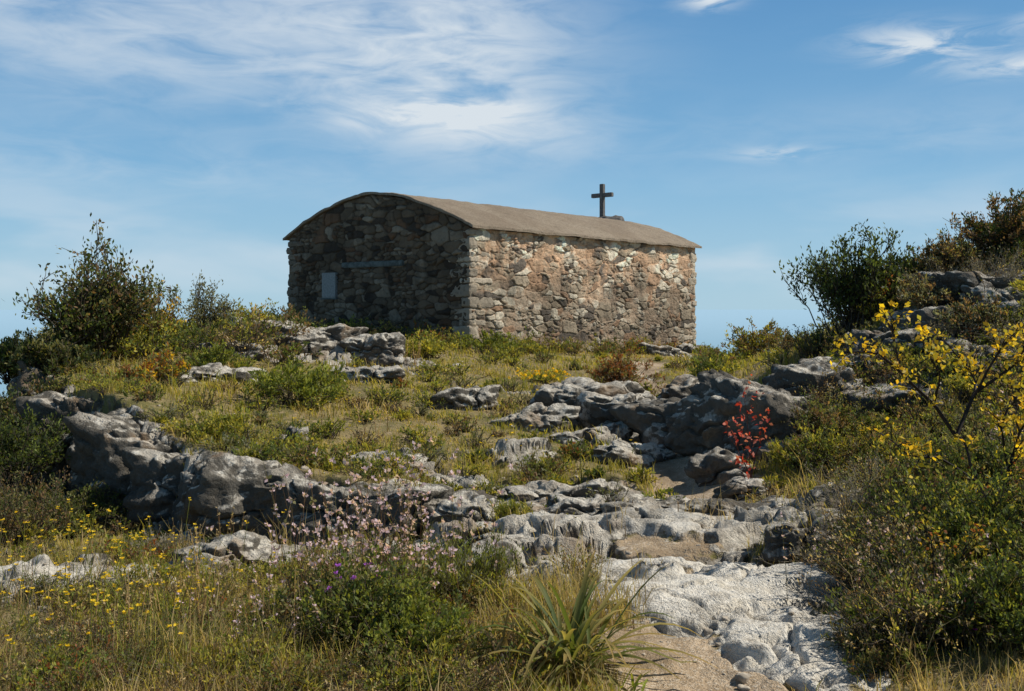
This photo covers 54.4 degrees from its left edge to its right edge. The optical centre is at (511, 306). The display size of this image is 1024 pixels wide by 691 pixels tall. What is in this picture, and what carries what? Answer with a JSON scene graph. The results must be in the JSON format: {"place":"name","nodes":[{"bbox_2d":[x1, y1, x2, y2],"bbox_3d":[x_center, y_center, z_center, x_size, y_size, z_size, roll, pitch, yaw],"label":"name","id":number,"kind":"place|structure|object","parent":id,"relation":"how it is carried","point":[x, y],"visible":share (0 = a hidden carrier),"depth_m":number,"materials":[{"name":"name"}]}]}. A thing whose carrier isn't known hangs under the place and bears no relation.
{"place":"outdoors","nodes":[
{"label":"outdoors","id":0,"kind":"place"},
{"bbox_2d":[0,310,843,399],"bbox_3d":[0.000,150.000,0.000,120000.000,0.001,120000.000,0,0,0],"label":"sea","id":1,"kind":"structure","parent":0,"point":[711,326],"depth_m":9615.73,"materials":[{"name":"liquid"}]},
{"bbox_2d":[0,252,1023,690],"bbox_3d":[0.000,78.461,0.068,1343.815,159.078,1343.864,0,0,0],"label":"rocky hill ground","id":2,"kind":"structure","parent":0,"point":[760,634],"depth_m":6.80,"materials":[{"name":"stone"}]},
{"bbox_2d":[0,327,35,383],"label":"mastic bush","id":3,"kind":"object","parent":2,"relation":"on","point":[6,346],"visible":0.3,"depth_m":14.79,"materials":[{"name":"green plant"}]},
{"bbox_2d":[0,382,41,442],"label":"mastic bush","id":4,"kind":"object","parent":2,"relation":"on","point":[3,401],"visible":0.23,"depth_m":11.78,"materials":[{"name":"green plant"}]},
{"bbox_2d":[6,360,55,405],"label":"limestone boulder","id":5,"kind":"object","parent":2,"relation":"on","point":[20,379],"visible":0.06,"depth_m":13.69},
{"bbox_2d":[0,404,73,489],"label":"mastic bush","id":6,"kind":"object","parent":2,"relation":"on","point":[37,449],"visible":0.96,"depth_m":10.35,"materials":[{"name":"green plant"}]},
{"bbox_2d":[0,362,74,440],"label":"mastic bush","id":7,"kind":"object","parent":2,"relation":"on","point":[39,387],"visible":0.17,"depth_m":12.36,"materials":[{"name":"green plant"}]},
{"bbox_2d":[0,455,87,548],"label":"heather bush","id":8,"kind":"object","parent":2,"relation":"on","point":[9,505],"visible":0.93,"depth_m":8.65,"materials":[{"name":"green plant"}]},
{"bbox_2d":[0,320,110,377],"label":"mastic bush","id":9,"kind":"object","parent":2,"relation":"on","point":[40,354],"visible":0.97,"depth_m":13.85,"materials":[{"name":"green plant"}]},
{"bbox_2d":[16,391,100,493],"bbox_3d":[-4.834,1.770,11.338,1.465,1.620,0.922,0,0,-26],"label":"limestone boulder","id":10,"kind":"object","parent":2,"relation":"on","point":[44,403],"visible":0.2,"depth_m":11.02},
{"bbox_2d":[25,474,127,527],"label":"heather bush","id":11,"kind":"object","parent":2,"relation":"on","point":[84,497],"visible":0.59,"depth_m":9.41,"materials":[{"name":"green plant"}]},
{"bbox_2d":[2,213,165,362],"bbox_3d":[-6.373,-0.201,15.006,2.201,2.516,1.970,0,0,-18],"label":"mastic bush","id":12,"kind":"object","parent":2,"relation":"on","point":[106,306],"visible":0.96,"depth_m":14.77,"materials":[{"name":"green plant"}]},
{"bbox_2d":[65,408,135,510],"bbox_3d":[-4.133,1.810,10.528,1.204,1.487,0.938,0,0,0],"label":"limestone boulder","id":13,"kind":"object","parent":2,"relation":"on","point":[79,478],"visible":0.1,"depth_m":10.25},
{"bbox_2d":[76,359,154,386],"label":"rust leaf shrub","id":14,"kind":"object","parent":2,"relation":"on","point":[128,374],"visible":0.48,"depth_m":11.97,"materials":[{"name":"brown plant"}]},
{"bbox_2d":[62,411,172,520],"bbox_3d":[-3.697,1.725,10.066,0.884,1.378,1.300,0,0,35],"label":"limestone boulder","id":15,"kind":"object","parent":2,"relation":"on","point":[102,441],"visible":0.28,"depth_m":9.79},
{"bbox_2d":[59,562,178,580],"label":"limestone boulder","id":16,"kind":"object","parent":2,"relation":"on","point":[75,565],"visible":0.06,"depth_m":6.93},
{"bbox_2d":[121,447,189,532],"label":"limestone boulder","id":17,"kind":"object","parent":2,"relation":"on","point":[152,489],"visible":0.35,"depth_m":9.37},
{"bbox_2d":[143,516,174,535],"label":"limestone boulder","id":18,"kind":"object","parent":2,"relation":"on","point":[168,522],"visible":0.17,"depth_m":8.91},
{"bbox_2d":[133,275,186,355],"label":"wild olive bush","id":19,"kind":"object","parent":2,"relation":"on","point":[164,315],"visible":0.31,"depth_m":15.99,"materials":[{"name":"green plant"}]},
{"bbox_2d":[122,522,199,557],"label":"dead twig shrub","id":20,"kind":"object","parent":2,"relation":"on","point":[162,544],"visible":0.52,"depth_m":7.60,"materials":[{"name":"brown plant"}]},
{"bbox_2d":[135,340,192,385],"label":"rust leaf shrub","id":21,"kind":"object","parent":2,"relation":"on","point":[151,359],"visible":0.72,"depth_m":12.52,"materials":[{"name":"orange plant"}]},
{"bbox_2d":[165,269,239,344],"bbox_3d":[-5.184,0.096,17.026,1.211,1.515,1.181,0,0,0],"label":"brush","id":22,"kind":"object","parent":2,"relation":"on","point":[211,315],"visible":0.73,"depth_m":16.98,"materials":[{"name":"green plant"}]},
{"bbox_2d":[173,449,239,533],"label":"limestone boulder","id":23,"kind":"object","parent":2,"relation":"on","point":[188,480],"visible":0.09,"depth_m":9.00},
{"bbox_2d":[173,339,252,367],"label":"spurge plant","id":24,"kind":"object","parent":2,"relation":"on","point":[216,353],"visible":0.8,"depth_m":13.96,"materials":[{"name":"green plant"}]},
{"bbox_2d":[180,362,265,384],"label":"limestone boulder","id":25,"kind":"object","parent":2,"relation":"on","point":[242,372],"visible":0.44,"depth_m":13.25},
{"bbox_2d":[186,401,266,443],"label":"spurge plant","id":26,"kind":"object","parent":2,"relation":"on","point":[232,420],"visible":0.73,"depth_m":10.12,"materials":[{"name":"green plant"}]},
{"bbox_2d":[155,530,299,579],"bbox_3d":[-2.039,1.898,7.197,1.010,0.517,0.652,0,0,0],"label":"limestone boulder","id":27,"kind":"object","parent":2,"relation":"on","point":[255,545],"visible":0.45,"depth_m":7.11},
{"bbox_2d":[195,341,270,359],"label":"limestone boulder","id":28,"kind":"object","parent":2,"relation":"on","point":[261,356],"visible":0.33,"depth_m":15.26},
{"bbox_2d":[219,298,277,320],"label":"broom bush","id":29,"kind":"object","parent":2,"relation":"on","point":[257,311],"visible":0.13,"depth_m":18.43,"materials":[{"name":"green plant"}]},
{"bbox_2d":[177,452,328,544],"bbox_3d":[-2.067,1.938,8.600,1.465,1.387,0.864,0,0,0],"label":"limestone boulder","id":30,"kind":"object","parent":2,"relation":"on","point":[225,483],"visible":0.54,"depth_m":8.29,"materials":[{"name":"stone"}]},
{"bbox_2d":[228,316,314,349],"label":"limestone boulder","id":31,"kind":"object","parent":2,"relation":"on","point":[284,329],"visible":0.09,"depth_m":16.77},
{"bbox_2d":[239,358,350,407],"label":"spurge plant","id":32,"kind":"object","parent":2,"relation":"on","point":[274,380],"visible":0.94,"depth_m":12.04,"materials":[{"name":"green plant"}]},
{"bbox_2d":[0,529,634,690],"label":"foreground herbs","id":33,"kind":"object","parent":2,"relation":"on","point":[51,667],"visible":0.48,"depth_m":4.40,"materials":[{"name":"green plant"}]},
{"bbox_2d":[0,355,636,684],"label":"yellow wildflowers","id":34,"kind":"object","parent":2,"relation":"on","point":[118,589],"visible":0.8,"depth_m":5.46,"materials":[{"name":"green plant"}]},
{"bbox_2d":[287,323,368,355],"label":"limestone boulder","id":35,"kind":"object","parent":2,"relation":"on","point":[328,338],"visible":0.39,"depth_m":16.91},
{"bbox_2d":[256,478,453,547],"bbox_3d":[-1.425,1.966,8.465,1.802,1.050,0.795,0,0,13],"label":"limestone boulder","id":36,"kind":"object","parent":2,"relation":"on","point":[300,487],"visible":0.38,"depth_m":8.24,"materials":[{"name":"stone"}]},
{"bbox_2d":[206,437,516,671],"bbox_3d":[-0.721,1.220,5.049,1.612,1.091,1.405,0,0,28],"label":"lilac sage plant","id":37,"kind":"object","parent":2,"relation":"on","point":[386,599],"visible":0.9,"depth_m":4.91,"materials":[{"name":"green plant"}]},
{"bbox_2d":[330,365,405,382],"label":"limestone boulder","id":38,"kind":"object","parent":2,"relation":"on","point":[395,372],"visible":0.48,"depth_m":14.29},
{"bbox_2d":[337,332,405,366],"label":"limestone boulder","id":39,"kind":"object","parent":2,"relation":"on","point":[385,349],"visible":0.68,"depth_m":16.66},
{"bbox_2d":[350,451,428,471],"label":"limestone boulder","id":40,"kind":"object","parent":2,"relation":"on","point":[425,459],"visible":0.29,"depth_m":9.64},
{"bbox_2d":[346,486,488,536],"bbox_3d":[-0.783,1.766,8.734,1.199,0.414,1.412,0,0,0],"label":"limestone boulder","id":41,"kind":"object","parent":2,"relation":"on","point":[430,506],"visible":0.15,"depth_m":8.15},
{"bbox_2d":[405,329,458,358],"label":"spurge plant","id":42,"kind":"object","parent":2,"relation":"on","point":[429,347],"visible":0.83,"depth_m":17.90,"materials":[{"name":"green plant"}]},
{"bbox_2d":[388,520,539,597],"bbox_3d":[-0.290,1.484,5.744,0.922,0.463,0.853,0,0,0],"label":"rosemary bush","id":43,"kind":"object","parent":2,"relation":"on","point":[483,561],"visible":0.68,"depth_m":5.75,"materials":[{"name":"green plant"}]},
{"bbox_2d":[428,384,499,410],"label":"limestone boulder","id":44,"kind":"object","parent":2,"relation":"on","point":[458,398],"visible":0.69,"depth_m":12.92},
{"bbox_2d":[453,489,496,504],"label":"limestone boulder","id":45,"kind":"object","parent":2,"relation":"on","point":[479,497],"visible":0.11,"depth_m":8.53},
{"bbox_2d":[420,497,542,529],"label":"limestone boulder","id":46,"kind":"object","parent":2,"relation":"on","point":[444,508],"visible":0.3,"depth_m":8.02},
{"bbox_2d":[447,329,518,353],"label":"spurge plant","id":47,"kind":"object","parent":2,"relation":"on","point":[481,346],"visible":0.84,"depth_m":19.91,"materials":[{"name":"green plant"}]},
{"bbox_2d":[283,184,701,352],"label":"stone chapel","id":48,"kind":"structure","parent":2,"relation":"on","point":[466,268],"depth_m":23.31,"materials":[{"name":"stone"}]},
{"bbox_2d":[486,493,533,519],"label":"plant","id":49,"kind":"object","parent":2,"relation":"on","point":[503,509],"visible":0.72,"depth_m":7.96,"materials":[{"name":"green plant"}]},
{"bbox_2d":[3,263,1017,690],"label":"loose stones","id":50,"kind":"object","parent":2,"relation":"on","point":[743,677],"visible":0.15,"depth_m":5.04,"materials":[{"name":"stone"}]},
{"bbox_2d":[0,246,1023,690],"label":"grass","id":51,"kind":"structure","parent":2,"relation":"on","point":[562,590],"depth_m":5.78,"materials":[{"name":"plant"}]},
{"bbox_2d":[0,243,1023,564],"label":"shrubs","id":52,"kind":"object","parent":2,"relation":"on","point":[182,335],"visible":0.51,"depth_m":11.60,"materials":[{"name":"green plant"}]},
{"bbox_2d":[456,607,586,674],"bbox_3d":[0.002,1.444,4.443,0.583,0.264,0.530,0,0,-10],"label":"asphodel plant","id":53,"kind":"object","parent":2,"relation":"on","point":[501,640],"visible":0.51,"depth_m":4.39,"materials":[{"name":"green plant"}]},
{"bbox_2d":[490,402,580,434],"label":"limestone boulder","id":54,"kind":"object","parent":2,"relation":"on","point":[541,415],"visible":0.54,"depth_m":11.83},
{"bbox_2d":[503,367,570,381],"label":"yellow wildflowers","id":55,"kind":"object","parent":2,"relation":"on","point":[545,373],"visible":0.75,"depth_m":16.45,"materials":[{"name":"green plant"}]},
{"bbox_2d":[71,221,1023,672],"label":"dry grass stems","id":56,"kind":"object","parent":2,"relation":"on","point":[195,583],"visible":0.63,"depth_m":5.38,"materials":[{"name":"beige plant"}]},
{"bbox_2d":[505,478,633,502],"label":"limestone boulder","id":57,"kind":"object","parent":2,"relation":"on","point":[532,490],"visible":0.53,"depth_m":8.51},
{"bbox_2d":[459,550,716,690],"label":"asphodel plant","id":58,"kind":"object","parent":2,"relation":"on","point":[576,635],"visible":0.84,"depth_m":4.36,"materials":[{"name":"green plant"}]},
{"bbox_2d":[545,421,632,446],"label":"limestone boulder","id":59,"kind":"object","parent":2,"relation":"on","point":[622,430],"visible":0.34,"depth_m":11.11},
{"bbox_2d":[528,377,655,406],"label":"limestone boulder","id":60,"kind":"object","parent":2,"relation":"on","point":[568,391],"visible":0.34,"depth_m":12.76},
{"bbox_2d":[176,390,1022,670],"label":"lilac sage plant","id":61,"kind":"object","parent":2,"relation":"on","point":[314,606],"visible":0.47,"depth_m":4.77,"materials":[{"name":"purple plant"}]},
{"bbox_2d":[534,491,689,515],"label":"limestone boulder","id":62,"kind":"object","parent":2,"relation":"on","point":[578,505],"visible":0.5,"depth_m":8.09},
{"bbox_2d":[574,391,657,438],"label":"limestone boulder","id":63,"kind":"object","parent":2,"relation":"on","point":[594,411],"visible":0.36,"depth_m":12.02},
{"bbox_2d":[583,348,666,382],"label":"rust leaf shrub","id":64,"kind":"object","parent":2,"relation":"on","point":[621,370],"visible":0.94,"depth_m":16.36,"materials":[{"name":"brown plant"}]},
{"bbox_2d":[591,440,676,467],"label":"limestone boulder","id":65,"kind":"object","parent":2,"relation":"on","point":[649,454],"visible":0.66,"depth_m":10.16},
{"bbox_2d":[620,663,650,690],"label":"asphodel plant","id":66,"kind":"object","parent":2,"relation":"on","point":[635,684],"visible":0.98,"depth_m":4.11,"materials":[{"name":"green plant"}]},
{"bbox_2d":[610,397,685,449],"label":"limestone boulder","id":67,"kind":"object","parent":2,"relation":"on","point":[648,420],"visible":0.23,"depth_m":11.10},
{"bbox_2d":[637,342,691,356],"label":"limestone boulder","id":68,"kind":"object","parent":2,"relation":"on","point":[665,350],"visible":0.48,"depth_m":23.69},
{"bbox_2d":[657,374,698,398],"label":"limestone boulder","id":69,"kind":"object","parent":2,"relation":"on","point":[678,386],"visible":0.4,"depth_m":13.53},
{"bbox_2d":[663,395,735,456],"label":"limestone boulder","id":70,"kind":"object","parent":2,"relation":"on","point":[703,433],"visible":0.37,"depth_m":10.08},
{"bbox_2d":[684,446,756,486],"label":"limestone boulder","id":71,"kind":"object","parent":2,"relation":"on","point":[715,466],"visible":0.69,"depth_m":9.14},
{"bbox_2d":[661,495,787,515],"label":"limestone boulder","id":72,"kind":"object","parent":2,"relation":"on","point":[729,506],"visible":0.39,"depth_m":7.84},
{"bbox_2d":[712,476,772,500],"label":"limestone boulder","id":73,"kind":"object","parent":2,"relation":"on","point":[738,484],"visible":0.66,"depth_m":8.47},
{"bbox_2d":[682,369,813,452],"bbox_3d":[2.452,1.478,10.005,1.397,1.676,1.056,0,0,0],"label":"limestone boulder","id":74,"kind":"object","parent":2,"relation":"on","point":[776,402],"visible":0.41,"depth_m":9.74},
{"bbox_2d":[723,374,772,478],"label":"red leaf shrub","id":75,"kind":"object","parent":2,"relation":"on","point":[743,462],"visible":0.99,"depth_m":8.71,"materials":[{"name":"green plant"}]},
{"bbox_2d":[721,316,789,359],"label":"broom bush","id":76,"kind":"object","parent":2,"relation":"on","point":[744,341],"visible":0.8,"depth_m":18.80,"materials":[{"name":"green plant"}]},
{"bbox_2d":[763,439,813,467],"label":"rosemary bush","id":77,"kind":"object","parent":2,"relation":"on","point":[776,451],"visible":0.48,"depth_m":8.97,"materials":[{"name":"green plant"}]},
{"bbox_2d":[753,524,842,564],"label":"dead twig shrub","id":78,"kind":"object","parent":2,"relation":"on","point":[814,553],"visible":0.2,"depth_m":6.37,"materials":[{"name":"brown plant"}]},
{"bbox_2d":[758,506,846,566],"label":"limestone boulder","id":79,"kind":"object","parent":2,"relation":"on","point":[769,553],"visible":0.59,"depth_m":6.75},
{"bbox_2d":[766,356,866,406],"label":"limestone boulder","id":80,"kind":"object","parent":2,"relation":"on","point":[803,370],"visible":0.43,"depth_m":10.44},
{"bbox_2d":[762,348,892,386],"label":"limestone boulder","id":81,"kind":"object","parent":2,"relation":"on","point":[856,359],"visible":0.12,"depth_m":10.95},
{"bbox_2d":[789,393,879,440],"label":"heather bush","id":82,"kind":"object","parent":2,"relation":"on","point":[819,418],"visible":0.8,"depth_m":9.22,"materials":[{"name":"green plant"}]},
{"bbox_2d":[798,482,875,515],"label":"limestone boulder","id":83,"kind":"object","parent":2,"relation":"on","point":[822,499],"visible":0.23,"depth_m":7.31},
{"bbox_2d":[773,219,922,338],"bbox_3d":[4.455,-0.358,13.113,1.774,1.569,1.688,0,0,44],"label":"juniper bush","id":84,"kind":"object","parent":2,"relation":"on","point":[843,285],"visible":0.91,"depth_m":12.84,"materials":[{"name":"green plant"}]},
{"bbox_2d":[778,460,923,522],"bbox_3d":[2.422,1.322,6.967,0.855,0.517,0.890,0,0,-33],"label":"dead twig shrub","id":85,"kind":"object","parent":2,"relation":"on","point":[856,497],"visible":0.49,"depth_m":7.02,"materials":[{"name":"brown plant"}]},
{"bbox_2d":[842,510,940,573],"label":"dead twig shrub","id":86,"kind":"object","parent":2,"relation":"on","point":[883,538],"visible":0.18,"depth_m":5.46,"materials":[{"name":"brown plant"}]},
{"bbox_2d":[841,382,943,415],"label":"limestone boulder","id":87,"kind":"object","parent":2,"relation":"on","point":[889,397],"visible":0.36,"depth_m":9.76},
{"bbox_2d":[842,328,942,365],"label":"limestone boulder","id":88,"kind":"object","parent":2,"relation":"on","point":[887,340],"visible":0.32,"depth_m":11.26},
{"bbox_2d":[835,630,951,682],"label":"heather bush","id":89,"kind":"object","parent":2,"relation":"on","point":[877,658],"visible":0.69,"depth_m":4.27,"materials":[{"name":"green plant"}]},
{"bbox_2d":[841,412,947,464],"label":"heather bush","id":90,"kind":"object","parent":2,"relation":"on","point":[904,441],"visible":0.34,"depth_m":8.44,"materials":[{"name":"green plant"}]},
{"bbox_2d":[767,223,1023,662],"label":"garrigue thicket","id":91,"kind":"object","parent":2,"relation":"on","point":[816,451],"visible":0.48,"depth_m":6.37,"materials":[{"name":"green plant"}]},
{"bbox_2d":[841,532,984,601],"bbox_3d":[2.158,1.360,4.972,0.852,0.433,0.804,0,0,0],"label":"mastic bush","id":92,"kind":"object","parent":2,"relation":"on","point":[953,560],"visible":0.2,"depth_m":5.01,"materials":[{"name":"green plant"}]},
{"bbox_2d":[856,450,985,519],"bbox_3d":[2.873,1.278,7.082,0.850,0.488,0.935,0,0,0],"label":"heather bush","id":93,"kind":"object","parent":2,"relation":"on","point":[882,485],"visible":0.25,"depth_m":6.96,"materials":[{"name":"green plant"}]},
{"bbox_2d":[830,300,1023,500],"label":"yellow leaf shrub","id":94,"kind":"object","parent":2,"relation":"on","point":[915,448],"visible":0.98,"depth_m":5.99,"materials":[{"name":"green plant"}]},
{"bbox_2d":[877,304,976,336],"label":"limestone boulder","id":95,"kind":"object","parent":2,"relation":"on","point":[927,314],"visible":0.3,"depth_m":11.42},
{"bbox_2d":[892,271,967,309],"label":"heather bush","id":96,"kind":"object","parent":2,"relation":"on","point":[919,296],"visible":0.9,"depth_m":11.81,"materials":[{"name":"green plant"}]},
{"bbox_2d":[918,507,988,576],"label":"yellow leaf shrub","id":97,"kind":"object","parent":2,"relation":"on","point":[973,541],"visible":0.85,"depth_m":4.88,"materials":[{"name":"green plant"}]},
{"bbox_2d":[884,446,1023,564],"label":"mastic bush","id":98,"kind":"object","parent":2,"relation":"on","point":[967,509],"visible":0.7,"depth_m":5.32,"materials":[{"name":"green plant"}]},
{"bbox_2d":[922,303,990,340],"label":"dead twig shrub","id":99,"kind":"object","parent":2,"relation":"on","point":[952,333],"visible":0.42,"depth_m":11.07,"materials":[{"name":"brown plant"}]},
{"bbox_2d":[906,228,1008,273],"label":"heather bush","id":100,"kind":"object","parent":2,"relation":"on","point":[940,251],"visible":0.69,"depth_m":12.67,"materials":[{"name":"green plant"}]},
{"bbox_2d":[922,337,1000,383],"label":"limestone boulder","id":101,"kind":"object","parent":2,"relation":"on","point":[978,351],"visible":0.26,"depth_m":10.26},
{"bbox_2d":[906,423,1023,491],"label":"heather bush","id":102,"kind":"object","parent":2,"relation":"on","point":[986,453],"visible":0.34,"depth_m":7.09,"materials":[{"name":"green plant"}]},
{"bbox_2d":[910,536,1023,658],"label":"mastic bush","id":103,"kind":"object","parent":2,"relation":"on","point":[992,583],"visible":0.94,"depth_m":4.30,"materials":[{"name":"green plant"}]},
{"bbox_2d":[912,268,1023,306],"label":"limestone boulder","id":104,"kind":"object","parent":2,"relation":"on","point":[969,281],"visible":0.39,"depth_m":11.69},
{"bbox_2d":[928,247,1020,274],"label":"dead twig shrub","id":105,"kind":"object","parent":2,"relation":"on","point":[976,263],"visible":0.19,"depth_m":12.16,"materials":[{"name":"brown plant"}]},
{"bbox_2d":[932,288,1023,342],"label":"heather bush","id":106,"kind":"object","parent":2,"relation":"on","point":[980,315],"visible":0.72,"depth_m":10.85,"materials":[{"name":"green plant"}]},
{"bbox_2d":[943,188,1023,257],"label":"heather bush","id":107,"kind":"object","parent":2,"relation":"on","point":[1001,223],"visible":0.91,"depth_m":12.74,"materials":[{"name":"green plant"}]},
{"bbox_2d":[943,240,1023,285],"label":"dead twig shrub","id":108,"kind":"object","parent":2,"relation":"on","point":[1010,272],"visible":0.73,"depth_m":11.77,"materials":[{"name":"brown plant"}]},
{"bbox_2d":[971,294,1023,352],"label":"dead twig shrub","id":109,"kind":"object","parent":2,"relation":"on","point":[1005,326],"visible":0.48,"depth_m":10.36,"materials":[{"name":"brown plant"}]},
{"bbox_2d":[972,286,1023,332],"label":"limestone boulder","id":110,"kind":"object","parent":2,"relation":"on","point":[1006,295],"visible":0.23,"depth_m":11.20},
{"bbox_2d":[0,0,1023,309],"label":"sky","id":111,"kind":"structure","parent":0,"point":[202,134],"materials":[{"name":"blue"}]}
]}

